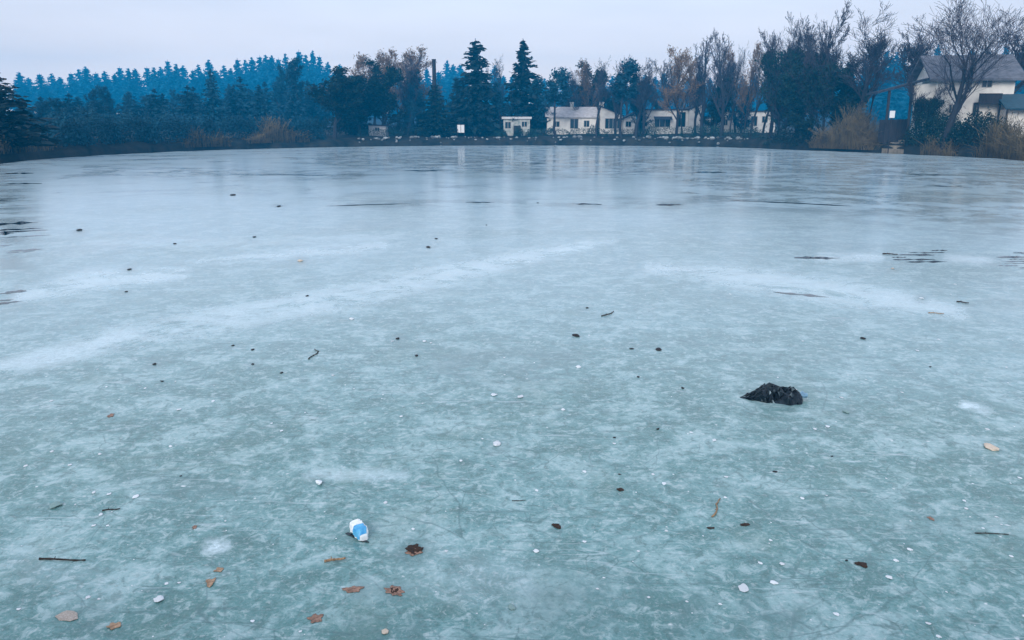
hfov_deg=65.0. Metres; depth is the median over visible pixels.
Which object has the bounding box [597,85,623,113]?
dense tree
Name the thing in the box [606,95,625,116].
conifer
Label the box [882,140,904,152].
steps
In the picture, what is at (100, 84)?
conifer
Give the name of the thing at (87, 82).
conifer
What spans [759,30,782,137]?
bare tree
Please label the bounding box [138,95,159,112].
woodland tree
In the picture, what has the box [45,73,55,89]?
conifer
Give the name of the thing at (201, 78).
conifer
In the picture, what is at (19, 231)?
water
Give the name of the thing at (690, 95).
tree
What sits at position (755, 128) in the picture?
bush
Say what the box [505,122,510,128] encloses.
window
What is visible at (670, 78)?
bare tree
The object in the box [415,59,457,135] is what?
conifer
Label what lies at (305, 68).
conifer
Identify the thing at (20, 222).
water
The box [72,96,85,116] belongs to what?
woodland tree
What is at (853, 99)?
dense tree
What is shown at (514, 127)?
door
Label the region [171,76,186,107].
conifer
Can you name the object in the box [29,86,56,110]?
conifer
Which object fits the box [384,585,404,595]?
leaf
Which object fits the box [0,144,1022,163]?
water
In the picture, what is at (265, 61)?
conifer
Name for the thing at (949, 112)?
bush
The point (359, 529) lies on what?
bottle
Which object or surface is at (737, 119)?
woodland tree
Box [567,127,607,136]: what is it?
hedge
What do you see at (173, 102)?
woodland tree
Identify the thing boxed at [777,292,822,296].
water
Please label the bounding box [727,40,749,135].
bare tree
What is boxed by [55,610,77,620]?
slab
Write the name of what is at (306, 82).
woodland tree
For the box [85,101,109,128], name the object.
woodland tree
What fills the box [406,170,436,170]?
water
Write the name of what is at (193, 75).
conifer
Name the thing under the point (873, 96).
bare tree
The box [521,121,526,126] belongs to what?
window
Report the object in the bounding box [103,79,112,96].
conifer
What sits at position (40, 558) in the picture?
stick
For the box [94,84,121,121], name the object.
woodland tree
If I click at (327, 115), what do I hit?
woodland tree
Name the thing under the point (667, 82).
bare tree
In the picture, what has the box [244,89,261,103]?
woodland tree
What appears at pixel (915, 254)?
water
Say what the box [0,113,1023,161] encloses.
ground
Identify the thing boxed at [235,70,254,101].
conifer
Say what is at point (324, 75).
conifer
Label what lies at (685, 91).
conifer
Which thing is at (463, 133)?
hedge
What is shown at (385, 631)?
pebble
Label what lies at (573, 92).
woodland tree
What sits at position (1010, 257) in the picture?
water
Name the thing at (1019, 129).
bush
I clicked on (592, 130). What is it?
bush
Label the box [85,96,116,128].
woodland tree
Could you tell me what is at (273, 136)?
reed clump
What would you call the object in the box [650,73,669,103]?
conifer
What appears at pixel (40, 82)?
conifer
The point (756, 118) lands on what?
window
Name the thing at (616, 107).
bare tree
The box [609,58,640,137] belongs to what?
tree
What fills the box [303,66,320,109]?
conifer
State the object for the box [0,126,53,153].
reed clump
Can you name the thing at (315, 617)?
leaf
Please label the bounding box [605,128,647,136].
hedge
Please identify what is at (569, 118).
bungalow
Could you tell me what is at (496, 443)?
ice shard
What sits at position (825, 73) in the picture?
bare tree
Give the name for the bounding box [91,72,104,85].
conifer
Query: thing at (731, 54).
tree
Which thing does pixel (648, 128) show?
bush
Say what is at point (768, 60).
bare tree
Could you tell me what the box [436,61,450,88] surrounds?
conifer
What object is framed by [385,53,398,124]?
willow tree
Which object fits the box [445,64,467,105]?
conifer
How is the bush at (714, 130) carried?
on the ground
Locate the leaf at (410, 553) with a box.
[405,548,422,555]
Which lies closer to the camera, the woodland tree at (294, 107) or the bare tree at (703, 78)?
the bare tree at (703, 78)
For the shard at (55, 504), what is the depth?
6.54 m
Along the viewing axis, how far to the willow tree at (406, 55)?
170.75 m
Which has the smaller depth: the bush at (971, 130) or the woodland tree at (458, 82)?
the bush at (971, 130)
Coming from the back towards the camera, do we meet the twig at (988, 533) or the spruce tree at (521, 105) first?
the spruce tree at (521, 105)
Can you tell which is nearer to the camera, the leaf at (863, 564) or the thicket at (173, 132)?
the leaf at (863, 564)
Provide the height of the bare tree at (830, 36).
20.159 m
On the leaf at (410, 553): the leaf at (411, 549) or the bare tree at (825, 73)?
the leaf at (411, 549)
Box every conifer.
[8,72,30,110]
[8,84,33,111]
[25,77,36,112]
[27,74,55,106]
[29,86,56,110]
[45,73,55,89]
[52,77,67,101]
[58,74,81,100]
[58,81,92,107]
[74,69,81,81]
[77,66,100,101]
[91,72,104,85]
[93,81,107,99]
[97,71,118,88]
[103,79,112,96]
[108,73,125,111]
[113,66,125,85]
[116,80,147,106]
[121,68,143,94]
[131,68,145,95]
[141,68,150,92]
[143,76,171,110]
[144,67,165,94]
[157,67,166,82]
[161,61,172,85]
[163,72,179,94]
[168,64,185,85]
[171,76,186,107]
[180,65,189,85]
[184,71,202,90]
[188,78,209,114]
[194,65,201,80]
[197,74,206,89]
[202,60,213,79]
[203,75,226,112]
[206,70,226,87]
[220,65,227,85]
[223,68,234,87]
[227,59,246,86]
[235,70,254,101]
[241,60,248,79]
[245,57,262,100]
[255,55,262,76]
[257,64,266,88]
[258,54,268,73]
[262,55,279,101]
[276,59,283,74]
[282,54,288,82]
[296,52,303,77]
[297,54,319,88]
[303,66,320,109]
[308,50,318,80]
[314,57,324,82]
[318,62,331,83]
[318,69,328,111]
[390,95,404,114]
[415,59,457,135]
[420,68,431,109]
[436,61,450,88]
[436,70,445,85]
[439,79,451,116]
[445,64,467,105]
[456,65,464,77]
[483,65,498,102]
[489,76,507,113]
[500,75,510,103]
[605,76,614,89]
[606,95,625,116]
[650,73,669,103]
[652,76,658,89]
[653,85,675,108]
[679,83,689,105]
[685,97,711,115]
[751,75,766,110]
[862,76,879,119]
[869,56,906,121]
[873,48,892,119]
[891,66,907,118]
[893,52,899,68]
[895,55,906,76]
[900,89,912,119]
[1014,67,1023,93]
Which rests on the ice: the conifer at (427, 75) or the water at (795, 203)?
the water at (795, 203)
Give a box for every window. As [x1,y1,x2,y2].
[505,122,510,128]
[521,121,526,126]
[570,119,578,128]
[584,120,589,126]
[605,118,619,128]
[625,121,630,126]
[654,119,670,126]
[678,112,685,126]
[750,116,757,125]
[972,102,977,113]
[981,81,992,87]
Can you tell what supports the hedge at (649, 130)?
on the ground
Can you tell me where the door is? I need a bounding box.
[513,126,520,135]
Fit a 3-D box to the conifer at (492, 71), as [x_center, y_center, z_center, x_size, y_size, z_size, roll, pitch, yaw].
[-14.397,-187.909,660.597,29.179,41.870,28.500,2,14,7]
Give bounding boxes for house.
[597,103,623,133]
[622,112,635,133]
[704,117,714,132]
[717,112,728,132]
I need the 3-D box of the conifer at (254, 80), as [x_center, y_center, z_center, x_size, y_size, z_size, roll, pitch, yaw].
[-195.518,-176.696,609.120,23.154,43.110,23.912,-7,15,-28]
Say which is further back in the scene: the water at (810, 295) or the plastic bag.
the water at (810, 295)
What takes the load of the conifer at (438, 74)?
on the ground
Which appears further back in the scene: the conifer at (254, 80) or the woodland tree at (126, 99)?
the conifer at (254, 80)
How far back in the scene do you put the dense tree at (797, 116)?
121.06 m
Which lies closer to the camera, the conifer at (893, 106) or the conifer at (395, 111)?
the conifer at (893, 106)
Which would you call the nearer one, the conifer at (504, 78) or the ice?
the ice
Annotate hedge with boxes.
[357,128,401,136]
[399,127,441,136]
[443,129,480,135]
[482,130,504,136]
[527,128,569,135]
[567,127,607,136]
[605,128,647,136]
[644,126,683,136]
[679,126,719,136]
[718,128,768,139]
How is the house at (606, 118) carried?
on the ground
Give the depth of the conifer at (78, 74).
696.84 m
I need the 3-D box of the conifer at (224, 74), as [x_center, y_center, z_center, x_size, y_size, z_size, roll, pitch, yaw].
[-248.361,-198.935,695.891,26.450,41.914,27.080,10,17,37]
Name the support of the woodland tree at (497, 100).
on the ground
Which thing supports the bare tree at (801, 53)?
on the ground
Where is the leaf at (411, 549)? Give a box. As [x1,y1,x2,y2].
[405,543,423,554]
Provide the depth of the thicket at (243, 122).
130.52 m
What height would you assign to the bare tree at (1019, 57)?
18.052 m
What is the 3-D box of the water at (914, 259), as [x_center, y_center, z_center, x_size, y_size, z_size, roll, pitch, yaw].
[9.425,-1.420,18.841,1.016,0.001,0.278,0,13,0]
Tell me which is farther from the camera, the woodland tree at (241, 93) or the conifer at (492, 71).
the conifer at (492, 71)
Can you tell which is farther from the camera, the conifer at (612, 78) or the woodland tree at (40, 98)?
the conifer at (612, 78)
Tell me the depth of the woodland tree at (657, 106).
182.92 m
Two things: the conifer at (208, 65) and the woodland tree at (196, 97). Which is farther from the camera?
the conifer at (208, 65)
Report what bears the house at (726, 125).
on the ground
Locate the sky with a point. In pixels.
(59, 38)
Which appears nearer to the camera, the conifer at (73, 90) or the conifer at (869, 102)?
the conifer at (869, 102)
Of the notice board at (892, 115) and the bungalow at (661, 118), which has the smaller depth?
the notice board at (892, 115)
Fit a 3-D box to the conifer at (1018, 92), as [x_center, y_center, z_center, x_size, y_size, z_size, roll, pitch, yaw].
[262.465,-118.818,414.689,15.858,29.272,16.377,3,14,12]
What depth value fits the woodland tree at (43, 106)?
146.17 m
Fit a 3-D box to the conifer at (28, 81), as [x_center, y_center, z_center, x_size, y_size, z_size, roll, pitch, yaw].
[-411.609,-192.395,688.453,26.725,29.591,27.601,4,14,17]
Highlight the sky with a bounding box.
[0,0,1023,113]
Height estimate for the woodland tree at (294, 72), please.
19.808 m
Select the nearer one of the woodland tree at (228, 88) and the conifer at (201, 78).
the woodland tree at (228, 88)
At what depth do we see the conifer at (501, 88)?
614.47 m
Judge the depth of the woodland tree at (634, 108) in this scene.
162.10 m
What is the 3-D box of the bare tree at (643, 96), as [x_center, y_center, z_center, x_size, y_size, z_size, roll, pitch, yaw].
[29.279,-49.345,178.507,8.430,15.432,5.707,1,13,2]
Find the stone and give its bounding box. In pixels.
[984,443,998,450]
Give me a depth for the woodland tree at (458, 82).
170.41 m
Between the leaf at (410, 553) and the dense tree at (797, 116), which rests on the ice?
the leaf at (410, 553)
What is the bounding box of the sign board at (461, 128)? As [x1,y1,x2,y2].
[457,125,464,136]
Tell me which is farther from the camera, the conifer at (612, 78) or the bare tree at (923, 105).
the conifer at (612, 78)
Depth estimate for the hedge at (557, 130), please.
165.17 m
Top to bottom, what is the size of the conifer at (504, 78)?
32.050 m
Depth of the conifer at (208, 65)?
676.67 m
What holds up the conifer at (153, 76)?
on the ground
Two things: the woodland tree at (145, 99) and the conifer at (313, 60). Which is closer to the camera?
the woodland tree at (145, 99)
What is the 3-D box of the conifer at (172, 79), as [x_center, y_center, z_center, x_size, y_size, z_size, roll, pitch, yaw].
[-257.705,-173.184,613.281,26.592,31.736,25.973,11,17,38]
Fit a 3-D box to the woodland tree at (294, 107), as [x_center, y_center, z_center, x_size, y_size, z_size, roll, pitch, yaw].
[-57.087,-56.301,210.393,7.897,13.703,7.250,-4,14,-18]
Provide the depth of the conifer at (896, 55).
471.98 m
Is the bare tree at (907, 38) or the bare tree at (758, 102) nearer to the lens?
the bare tree at (907, 38)
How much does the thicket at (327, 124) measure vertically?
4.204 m
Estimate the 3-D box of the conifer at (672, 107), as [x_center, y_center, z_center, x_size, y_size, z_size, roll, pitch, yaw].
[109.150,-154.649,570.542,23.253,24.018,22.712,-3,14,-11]
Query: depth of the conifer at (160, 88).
561.38 m
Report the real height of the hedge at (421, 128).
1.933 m
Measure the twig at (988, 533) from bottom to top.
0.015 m
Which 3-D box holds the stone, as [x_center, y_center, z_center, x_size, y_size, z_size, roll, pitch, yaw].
[4.615,1.222,7.743,0.124,0.036,0.168,2,14,9]
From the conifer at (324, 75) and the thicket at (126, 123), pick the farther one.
the conifer at (324, 75)
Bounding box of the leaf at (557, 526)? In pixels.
[551,523,560,528]
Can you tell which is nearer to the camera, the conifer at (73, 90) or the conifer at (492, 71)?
the conifer at (73, 90)
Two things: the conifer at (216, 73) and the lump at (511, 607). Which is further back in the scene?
the conifer at (216, 73)
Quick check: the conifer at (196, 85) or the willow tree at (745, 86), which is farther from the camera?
the conifer at (196, 85)
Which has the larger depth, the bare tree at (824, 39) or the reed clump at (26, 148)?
the bare tree at (824, 39)
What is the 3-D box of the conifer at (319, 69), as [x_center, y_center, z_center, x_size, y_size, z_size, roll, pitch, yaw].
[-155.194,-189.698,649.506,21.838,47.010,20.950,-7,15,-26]
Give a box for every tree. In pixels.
[0,77,61,147]
[14,108,36,123]
[30,96,51,124]
[34,100,48,126]
[45,97,77,123]
[53,93,81,124]
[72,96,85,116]
[77,88,96,117]
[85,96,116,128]
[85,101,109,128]
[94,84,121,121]
[111,91,146,129]
[119,94,133,117]
[137,88,169,129]
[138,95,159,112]
[140,94,157,117]
[157,93,180,128]
[168,89,178,110]
[171,85,205,130]
[173,94,191,116]
[183,87,209,118]
[196,69,227,128]
[218,82,236,111]
[220,87,248,130]
[222,89,236,115]
[227,76,258,129]
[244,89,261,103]
[247,84,274,130]
[255,81,281,119]
[268,81,290,111]
[269,63,290,122]
[279,78,308,127]
[282,56,315,118]
[302,66,367,138]
[302,80,320,117]
[305,85,330,129]
[320,51,385,91]
[321,86,333,128]
[330,75,383,135]
[350,46,404,124]
[362,54,408,125]
[379,44,444,132]
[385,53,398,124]
[393,59,429,133]
[394,52,426,133]
[396,69,427,124]
[399,83,425,135]
[436,76,450,104]
[446,77,467,122]
[449,38,500,135]
[486,55,513,113]
[486,81,520,134]
[496,40,551,133]
[522,76,556,133]
[540,67,572,136]
[556,71,579,106]
[559,79,576,106]
[568,70,583,110]
[573,57,602,106]
[575,61,609,106]
[584,56,612,136]
[592,65,613,105]
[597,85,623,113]
[609,57,641,114]
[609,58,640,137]
[609,59,629,136]
[625,58,663,136]
[628,64,660,107]
[628,95,653,133]
[629,62,657,135]
[649,57,673,108]
[649,84,660,108]
[652,54,677,108]
[653,44,703,136]
[664,60,692,135]
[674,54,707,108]
[690,35,725,135]
[691,50,714,135]
[699,76,736,135]
[705,28,744,137]
[705,39,740,133]
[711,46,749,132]
[725,85,754,132]
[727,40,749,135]
[734,41,763,136]
[744,29,789,138]
[754,11,817,139]
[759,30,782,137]
[759,41,793,134]
[765,78,792,130]
[775,22,817,137]
[777,63,816,141]
[787,36,846,134]
[793,0,853,139]
[809,12,849,128]
[827,83,869,129]
[832,62,871,125]
[833,1,914,134]
[867,23,891,127]
[873,13,947,90]
[898,28,931,108]
[903,0,1023,153]
[906,72,951,143]
[979,8,1023,93]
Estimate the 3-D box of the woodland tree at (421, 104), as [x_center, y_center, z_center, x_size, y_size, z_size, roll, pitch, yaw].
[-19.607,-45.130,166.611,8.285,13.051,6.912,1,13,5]
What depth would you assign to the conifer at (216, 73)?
604.16 m
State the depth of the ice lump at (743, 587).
5.38 m
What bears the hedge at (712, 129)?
on the ground
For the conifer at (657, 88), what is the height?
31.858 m
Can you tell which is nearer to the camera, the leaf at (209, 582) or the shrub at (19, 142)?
the leaf at (209, 582)
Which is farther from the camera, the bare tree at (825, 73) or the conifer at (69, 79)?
the conifer at (69, 79)
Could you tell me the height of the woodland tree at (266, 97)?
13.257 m
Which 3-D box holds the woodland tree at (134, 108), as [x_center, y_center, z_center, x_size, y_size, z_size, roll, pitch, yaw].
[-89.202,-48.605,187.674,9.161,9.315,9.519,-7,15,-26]
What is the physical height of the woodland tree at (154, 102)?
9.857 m
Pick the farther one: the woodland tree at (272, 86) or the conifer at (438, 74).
the conifer at (438, 74)
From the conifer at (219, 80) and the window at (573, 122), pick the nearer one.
the window at (573, 122)
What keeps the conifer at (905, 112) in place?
on the ground
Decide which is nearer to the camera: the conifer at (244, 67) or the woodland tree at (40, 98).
the woodland tree at (40, 98)
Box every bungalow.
[545,102,597,134]
[642,103,701,133]
[728,110,774,132]
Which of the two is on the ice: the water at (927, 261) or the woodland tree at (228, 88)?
the water at (927, 261)
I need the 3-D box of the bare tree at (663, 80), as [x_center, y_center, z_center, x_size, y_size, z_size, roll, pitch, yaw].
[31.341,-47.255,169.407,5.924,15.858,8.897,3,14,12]
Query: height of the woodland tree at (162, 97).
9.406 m
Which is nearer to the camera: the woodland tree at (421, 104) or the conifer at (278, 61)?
the woodland tree at (421, 104)
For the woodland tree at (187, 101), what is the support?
on the ground
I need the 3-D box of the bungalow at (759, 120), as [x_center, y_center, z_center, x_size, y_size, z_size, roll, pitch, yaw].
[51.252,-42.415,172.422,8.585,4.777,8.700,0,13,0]
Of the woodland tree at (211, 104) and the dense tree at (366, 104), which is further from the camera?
the woodland tree at (211, 104)
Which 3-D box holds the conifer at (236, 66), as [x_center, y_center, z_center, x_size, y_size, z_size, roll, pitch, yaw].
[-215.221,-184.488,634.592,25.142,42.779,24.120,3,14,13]
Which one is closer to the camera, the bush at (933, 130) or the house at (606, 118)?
the bush at (933, 130)
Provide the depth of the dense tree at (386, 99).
154.83 m
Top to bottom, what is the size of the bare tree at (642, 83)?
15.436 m
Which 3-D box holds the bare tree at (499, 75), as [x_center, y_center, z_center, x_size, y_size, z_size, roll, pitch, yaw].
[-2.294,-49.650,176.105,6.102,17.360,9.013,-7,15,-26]
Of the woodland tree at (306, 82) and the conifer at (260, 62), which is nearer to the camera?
the woodland tree at (306, 82)
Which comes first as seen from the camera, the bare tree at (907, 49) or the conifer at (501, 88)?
the bare tree at (907, 49)
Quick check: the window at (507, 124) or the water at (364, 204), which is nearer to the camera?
the water at (364, 204)
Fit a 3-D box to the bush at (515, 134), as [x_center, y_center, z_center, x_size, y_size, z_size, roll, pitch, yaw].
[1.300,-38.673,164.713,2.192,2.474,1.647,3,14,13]
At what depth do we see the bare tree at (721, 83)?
146.63 m
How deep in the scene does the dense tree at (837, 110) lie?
118.09 m
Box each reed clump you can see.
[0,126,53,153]
[175,125,234,147]
[232,115,315,143]
[913,135,966,154]
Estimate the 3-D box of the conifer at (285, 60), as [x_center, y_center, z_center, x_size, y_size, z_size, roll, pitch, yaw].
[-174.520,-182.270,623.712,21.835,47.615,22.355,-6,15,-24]
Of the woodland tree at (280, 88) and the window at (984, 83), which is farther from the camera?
the woodland tree at (280, 88)
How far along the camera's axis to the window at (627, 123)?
169.55 m
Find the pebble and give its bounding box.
[381,629,388,633]
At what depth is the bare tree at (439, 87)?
180.53 m
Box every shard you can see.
[49,501,62,507]
[493,441,500,445]
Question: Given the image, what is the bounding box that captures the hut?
[366,124,388,135]
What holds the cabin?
on the ground
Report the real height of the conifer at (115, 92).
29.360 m
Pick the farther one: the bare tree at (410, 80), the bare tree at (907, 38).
the bare tree at (410, 80)
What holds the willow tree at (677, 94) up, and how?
on the ground
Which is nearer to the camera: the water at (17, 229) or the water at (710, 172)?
the water at (17, 229)
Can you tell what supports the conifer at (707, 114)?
on the ground
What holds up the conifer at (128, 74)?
on the ground
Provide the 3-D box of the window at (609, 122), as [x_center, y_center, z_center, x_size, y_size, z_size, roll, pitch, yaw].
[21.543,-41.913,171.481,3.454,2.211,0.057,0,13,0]
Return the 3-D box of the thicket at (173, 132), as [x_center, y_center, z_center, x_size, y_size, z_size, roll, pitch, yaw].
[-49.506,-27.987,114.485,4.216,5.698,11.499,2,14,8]
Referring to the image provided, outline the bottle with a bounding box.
[349,519,368,540]
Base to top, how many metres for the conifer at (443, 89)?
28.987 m
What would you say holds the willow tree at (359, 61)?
on the ground
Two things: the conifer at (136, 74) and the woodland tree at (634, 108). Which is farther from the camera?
the conifer at (136, 74)
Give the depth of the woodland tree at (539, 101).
170.13 m
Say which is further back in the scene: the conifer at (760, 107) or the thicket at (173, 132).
the conifer at (760, 107)
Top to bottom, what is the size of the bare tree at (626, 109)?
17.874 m
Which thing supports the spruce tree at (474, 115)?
on the ground
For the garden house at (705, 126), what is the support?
on the ground
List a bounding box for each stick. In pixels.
[39,556,85,560]
[324,556,345,561]
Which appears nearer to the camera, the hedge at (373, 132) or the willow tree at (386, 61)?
the hedge at (373, 132)
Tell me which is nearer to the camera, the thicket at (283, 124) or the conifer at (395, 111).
the thicket at (283, 124)
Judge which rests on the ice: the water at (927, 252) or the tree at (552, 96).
the water at (927, 252)
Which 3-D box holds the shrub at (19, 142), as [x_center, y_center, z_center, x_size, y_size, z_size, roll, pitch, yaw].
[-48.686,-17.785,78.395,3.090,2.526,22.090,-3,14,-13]
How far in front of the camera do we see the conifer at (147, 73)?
689.73 m
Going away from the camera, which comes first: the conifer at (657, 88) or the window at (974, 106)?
the window at (974, 106)
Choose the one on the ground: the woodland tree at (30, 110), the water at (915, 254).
the woodland tree at (30, 110)
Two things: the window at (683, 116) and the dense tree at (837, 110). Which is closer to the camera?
the dense tree at (837, 110)
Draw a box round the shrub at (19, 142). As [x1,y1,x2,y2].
[0,134,61,150]
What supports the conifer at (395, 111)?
on the ground
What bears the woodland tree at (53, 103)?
on the ground
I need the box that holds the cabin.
[502,117,531,135]
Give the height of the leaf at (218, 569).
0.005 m
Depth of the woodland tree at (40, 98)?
184.63 m
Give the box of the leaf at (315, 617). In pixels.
[307,613,323,622]
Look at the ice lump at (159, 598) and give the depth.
5.24 m
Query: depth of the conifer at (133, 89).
585.47 m
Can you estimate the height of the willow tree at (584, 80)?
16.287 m
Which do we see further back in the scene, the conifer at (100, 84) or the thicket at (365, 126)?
the conifer at (100, 84)
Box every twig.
[711,498,720,516]
[975,532,1008,534]
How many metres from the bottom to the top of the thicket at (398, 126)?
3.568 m
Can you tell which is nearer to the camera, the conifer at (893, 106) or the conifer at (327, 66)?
the conifer at (893, 106)
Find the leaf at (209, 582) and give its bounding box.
[205,577,215,587]
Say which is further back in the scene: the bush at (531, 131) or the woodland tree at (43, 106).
the bush at (531, 131)
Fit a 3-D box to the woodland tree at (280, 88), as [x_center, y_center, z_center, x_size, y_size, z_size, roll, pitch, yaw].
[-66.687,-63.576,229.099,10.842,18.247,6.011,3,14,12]
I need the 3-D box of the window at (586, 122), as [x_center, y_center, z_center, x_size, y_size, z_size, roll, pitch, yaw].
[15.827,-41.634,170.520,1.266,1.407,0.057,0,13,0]
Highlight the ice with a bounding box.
[0,145,1023,639]
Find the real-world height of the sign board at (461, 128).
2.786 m
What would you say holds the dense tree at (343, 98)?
on the ground
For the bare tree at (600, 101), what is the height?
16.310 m
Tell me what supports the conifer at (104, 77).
on the ground
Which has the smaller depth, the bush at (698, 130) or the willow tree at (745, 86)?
the willow tree at (745, 86)
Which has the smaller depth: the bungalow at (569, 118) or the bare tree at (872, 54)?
the bare tree at (872, 54)
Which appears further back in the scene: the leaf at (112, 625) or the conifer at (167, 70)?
the conifer at (167, 70)
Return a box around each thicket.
[36,105,97,146]
[66,103,129,145]
[98,108,162,142]
[134,105,197,143]
[172,107,227,142]
[210,107,266,139]
[250,112,303,138]
[288,114,326,140]
[304,115,362,135]
[350,122,373,134]
[388,119,423,134]
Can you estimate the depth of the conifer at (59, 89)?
643.22 m
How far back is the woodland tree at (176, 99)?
213.53 m
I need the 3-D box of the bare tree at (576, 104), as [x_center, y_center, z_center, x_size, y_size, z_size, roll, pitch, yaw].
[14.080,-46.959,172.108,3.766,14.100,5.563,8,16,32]
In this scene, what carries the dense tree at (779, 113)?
on the ground
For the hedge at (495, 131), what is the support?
on the ground
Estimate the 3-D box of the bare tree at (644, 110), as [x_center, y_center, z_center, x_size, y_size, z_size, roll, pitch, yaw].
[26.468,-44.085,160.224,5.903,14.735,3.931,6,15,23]
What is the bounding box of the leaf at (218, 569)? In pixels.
[213,567,223,571]
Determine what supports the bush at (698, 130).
on the ground
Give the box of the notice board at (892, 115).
[887,111,894,152]
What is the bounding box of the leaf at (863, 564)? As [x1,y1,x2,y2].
[854,561,866,567]
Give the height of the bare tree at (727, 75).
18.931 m
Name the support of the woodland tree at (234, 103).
on the ground
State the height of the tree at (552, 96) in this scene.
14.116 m
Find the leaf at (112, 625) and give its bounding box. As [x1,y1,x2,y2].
[106,622,120,629]
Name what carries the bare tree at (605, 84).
on the ground
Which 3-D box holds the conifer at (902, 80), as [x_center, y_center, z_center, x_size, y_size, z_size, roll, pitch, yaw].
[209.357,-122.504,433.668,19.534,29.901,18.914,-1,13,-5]
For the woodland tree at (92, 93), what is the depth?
168.19 m
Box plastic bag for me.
[740,382,807,405]
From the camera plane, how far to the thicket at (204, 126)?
122.00 m
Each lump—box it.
[153,595,163,601]
[508,603,515,609]
[738,583,748,591]
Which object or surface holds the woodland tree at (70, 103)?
on the ground
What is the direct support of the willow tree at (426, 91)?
on the ground
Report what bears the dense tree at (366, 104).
on the ground
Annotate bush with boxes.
[500,129,507,136]
[512,125,522,136]
[524,128,538,136]
[586,124,599,135]
[646,121,657,135]
[692,122,706,135]
[707,122,724,135]
[743,125,760,136]
[762,123,819,145]
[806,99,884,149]
[899,104,965,146]
[933,97,966,139]
[941,107,1009,146]
[958,117,1023,144]
[959,112,998,144]
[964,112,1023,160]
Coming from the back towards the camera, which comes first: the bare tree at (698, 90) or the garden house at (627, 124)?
the garden house at (627, 124)
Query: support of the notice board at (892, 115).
on the ground
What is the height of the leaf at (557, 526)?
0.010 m
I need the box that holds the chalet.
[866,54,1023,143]
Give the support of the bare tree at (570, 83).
on the ground
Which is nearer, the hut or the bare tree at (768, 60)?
the bare tree at (768, 60)
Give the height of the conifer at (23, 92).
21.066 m
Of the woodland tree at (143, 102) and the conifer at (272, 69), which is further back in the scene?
the conifer at (272, 69)
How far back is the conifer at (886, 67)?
430.40 m
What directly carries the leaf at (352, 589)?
on the ice
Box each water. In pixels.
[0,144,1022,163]
[0,221,34,224]
[0,228,39,230]
[0,230,42,232]
[1,183,42,183]
[337,204,386,205]
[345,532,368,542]
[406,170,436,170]
[695,172,726,172]
[734,200,843,205]
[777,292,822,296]
[794,256,831,258]
[893,258,934,259]
[900,254,928,255]
[909,252,944,252]
[909,261,943,262]
[999,256,1021,257]
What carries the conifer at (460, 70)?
on the ground
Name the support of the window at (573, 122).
in the bungalow at (569, 118)
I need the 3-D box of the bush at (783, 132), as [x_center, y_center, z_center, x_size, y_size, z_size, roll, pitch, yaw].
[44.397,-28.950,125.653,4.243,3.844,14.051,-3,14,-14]
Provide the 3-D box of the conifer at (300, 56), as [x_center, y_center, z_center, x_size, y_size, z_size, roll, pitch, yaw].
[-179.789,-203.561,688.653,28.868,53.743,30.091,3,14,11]
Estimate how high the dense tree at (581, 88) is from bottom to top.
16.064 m
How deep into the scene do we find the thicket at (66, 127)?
91.75 m
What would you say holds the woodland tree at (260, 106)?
on the ground
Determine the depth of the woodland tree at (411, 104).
160.57 m
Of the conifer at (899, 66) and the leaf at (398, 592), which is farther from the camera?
the conifer at (899, 66)
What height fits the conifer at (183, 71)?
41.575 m
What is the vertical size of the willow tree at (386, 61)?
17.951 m
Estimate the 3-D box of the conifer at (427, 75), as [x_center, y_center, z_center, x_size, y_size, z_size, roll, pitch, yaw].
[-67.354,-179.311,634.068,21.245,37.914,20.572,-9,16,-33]
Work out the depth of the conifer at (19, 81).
651.30 m
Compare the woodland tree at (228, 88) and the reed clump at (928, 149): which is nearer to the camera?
the reed clump at (928, 149)
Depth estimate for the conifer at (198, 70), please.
656.80 m
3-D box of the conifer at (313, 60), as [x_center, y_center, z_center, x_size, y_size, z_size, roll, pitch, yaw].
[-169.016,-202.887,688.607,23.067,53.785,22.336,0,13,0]
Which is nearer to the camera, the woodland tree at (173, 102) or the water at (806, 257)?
the water at (806, 257)
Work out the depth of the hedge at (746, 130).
141.52 m
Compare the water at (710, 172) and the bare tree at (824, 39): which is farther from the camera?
the bare tree at (824, 39)
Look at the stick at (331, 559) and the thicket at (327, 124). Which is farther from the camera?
the thicket at (327, 124)
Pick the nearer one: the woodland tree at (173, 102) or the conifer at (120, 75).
the woodland tree at (173, 102)
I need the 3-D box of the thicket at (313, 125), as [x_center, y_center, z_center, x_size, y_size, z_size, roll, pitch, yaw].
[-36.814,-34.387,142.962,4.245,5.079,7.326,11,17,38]
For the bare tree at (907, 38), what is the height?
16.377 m
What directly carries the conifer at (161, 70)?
on the ground
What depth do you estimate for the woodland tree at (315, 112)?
227.40 m
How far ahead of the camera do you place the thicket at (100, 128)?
98.75 m
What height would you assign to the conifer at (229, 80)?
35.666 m
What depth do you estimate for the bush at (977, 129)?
92.06 m
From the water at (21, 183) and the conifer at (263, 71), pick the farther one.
the conifer at (263, 71)
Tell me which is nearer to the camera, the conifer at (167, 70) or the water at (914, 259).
the water at (914, 259)
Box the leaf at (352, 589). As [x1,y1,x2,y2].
[341,586,364,592]
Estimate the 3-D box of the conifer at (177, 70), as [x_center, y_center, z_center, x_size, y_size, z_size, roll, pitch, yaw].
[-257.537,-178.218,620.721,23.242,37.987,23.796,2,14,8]
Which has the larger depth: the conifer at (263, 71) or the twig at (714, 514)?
the conifer at (263, 71)

